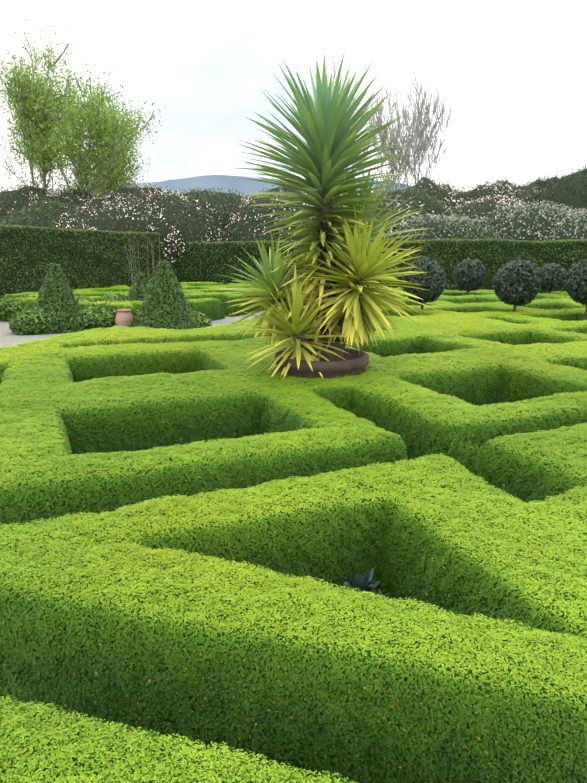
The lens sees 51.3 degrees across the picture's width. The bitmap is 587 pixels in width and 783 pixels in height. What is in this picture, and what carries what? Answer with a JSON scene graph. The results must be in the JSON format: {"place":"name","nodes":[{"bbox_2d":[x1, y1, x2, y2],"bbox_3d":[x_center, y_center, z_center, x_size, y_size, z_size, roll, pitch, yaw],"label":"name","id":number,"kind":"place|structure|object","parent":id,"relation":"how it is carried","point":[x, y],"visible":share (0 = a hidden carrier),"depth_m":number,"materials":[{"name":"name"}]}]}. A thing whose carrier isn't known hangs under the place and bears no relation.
{"place":"outdoors","nodes":[
{"label":"outdoors","id":0,"kind":"place"},
{"bbox_2d":[93,175,409,197],"bbox_3d":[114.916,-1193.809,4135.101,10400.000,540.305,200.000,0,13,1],"label":"distant hills","id":1,"kind":"structure","parent":0,"point":[241,184],"depth_m":4182.08,"materials":[{"name":"blue"}]},
{"bbox_2d":[0,0,586,191],"label":"sky","id":2,"kind":"structure","parent":0,"point":[515,70],"materials":[{"name":"white"}]},
{"bbox_2d":[225,316,397,778],"bbox_3d":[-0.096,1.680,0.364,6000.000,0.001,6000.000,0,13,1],"label":"ground","id":3,"kind":"structure","parent":0,"point":[377,590],"depth_m":3.11,"materials":[{"name":"soil"}]},
{"bbox_2d":[0,321,88,347],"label":"path","id":4,"kind":"structure","parent":3,"relation":"on","point":[8,337],"depth_m":12.19,"materials":[{"name":"beige gravel"}]},
{"bbox_2d":[115,309,133,326],"bbox_3d":[-3.470,-1.438,12.569,0.370,0.500,0.370,0,13,1],"label":"terracotta urn","id":5,"kind":"object","parent":4,"relation":"on","point":[124,317],"visible":0.69,"depth_m":12.42,"materials":[{"name":"ceramic"}]},
{"bbox_2d":[0,18,186,197],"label":"trees","id":6,"kind":"object","parent":3,"relation":"on","point":[101,138],"depth_m":24.61,"materials":[{"name":"green plant"}]},
{"bbox_2d":[0,260,211,334],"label":"topiary shrubs","id":7,"kind":"object","parent":3,"relation":"on","point":[191,314],"depth_m":12.59,"materials":[{"name":"green plant"}]},
{"bbox_2d":[125,235,159,282],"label":"bamboo canes","id":8,"kind":"object","parent":3,"relation":"on","point":[138,255],"visible":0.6,"depth_m":19.20,"materials":[{"name":"brown"}]},
{"bbox_2d":[0,588,396,781],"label":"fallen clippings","id":9,"kind":"object","parent":3,"relation":"on","point":[380,594],"depth_m":2.33,"materials":[{"name":"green plant"}]},
{"bbox_2d":[211,306,311,325],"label":"gravel path","id":10,"kind":"structure","parent":3,"relation":"on","point":[228,320],"depth_m":15.05,"materials":[{"name":"beige gravel"}]},
{"bbox_2d":[0,282,586,782],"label":"box hedge","id":11,"kind":"object","parent":3,"relation":"on","point":[306,398],"depth_m":2.70,"materials":[{"name":"green plant"}]},
{"bbox_2d":[0,164,586,270],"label":"flowering shrubs","id":12,"kind":"object","parent":3,"relation":"on","point":[162,227],"depth_m":23.16,"materials":[{"name":"green plant"}]},
{"bbox_2d":[0,224,586,299],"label":"hedge","id":13,"kind":"object","parent":3,"relation":"on","point":[466,244],"depth_m":18.99,"materials":[{"name":"green plant"}]},
{"bbox_2d":[344,568,386,599],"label":"blue succulents","id":14,"kind":"object","parent":3,"relation":"on","point":[360,583],"visible":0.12,"depth_m":3.05,"materials":[{"name":"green plant"}]},
{"bbox_2d":[328,55,457,192],"bbox_3d":[5.374,-11.564,32.065,6.282,11.364,4.780,-7,15,-28],"label":"bare tree","id":15,"kind":"object","parent":3,"relation":"on","point":[418,147],"visible":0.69,"depth_m":31.46,"materials":[{"name":"grey plant"}]},
{"bbox_2d":[412,218,514,223],"bbox_3d":[6.503,-5.370,24.320,4.099,2.791,3.000,0,13,1],"label":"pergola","id":16,"kind":"object","parent":3,"relation":"on","point":[488,222],"visible":0.1,"depth_m":22.85,"materials":[{"name":"brown wood"}]},
{"bbox_2d":[401,256,586,319],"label":"topiary balls","id":17,"kind":"object","parent":3,"relation":"on","point":[539,274],"depth_m":11.85},
{"bbox_2d":[274,348,368,380],"bbox_3d":[0.293,-0.079,6.434,0.990,0.655,0.990,0,13,1],"label":"planter bowl","id":18,"kind":"object","parent":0,"point":[340,369],"visible":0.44,"depth_m":5.98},
{"bbox_2d":[288,354,357,359],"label":"soil","id":19,"kind":"structure","parent":18,"relation":"in","point":[347,357],"depth_m":6.51,"materials":[{"name":"brown soil"}]},
{"bbox_2d":[215,51,436,377],"bbox_3d":[0.315,-1.629,6.188,2.298,3.096,2.130,0,13,1],"label":"yucca","id":20,"kind":"object","parent":19,"relation":"in","point":[330,149],"depth_m":5.89,"materials":[{"name":"green plant"}]}
]}

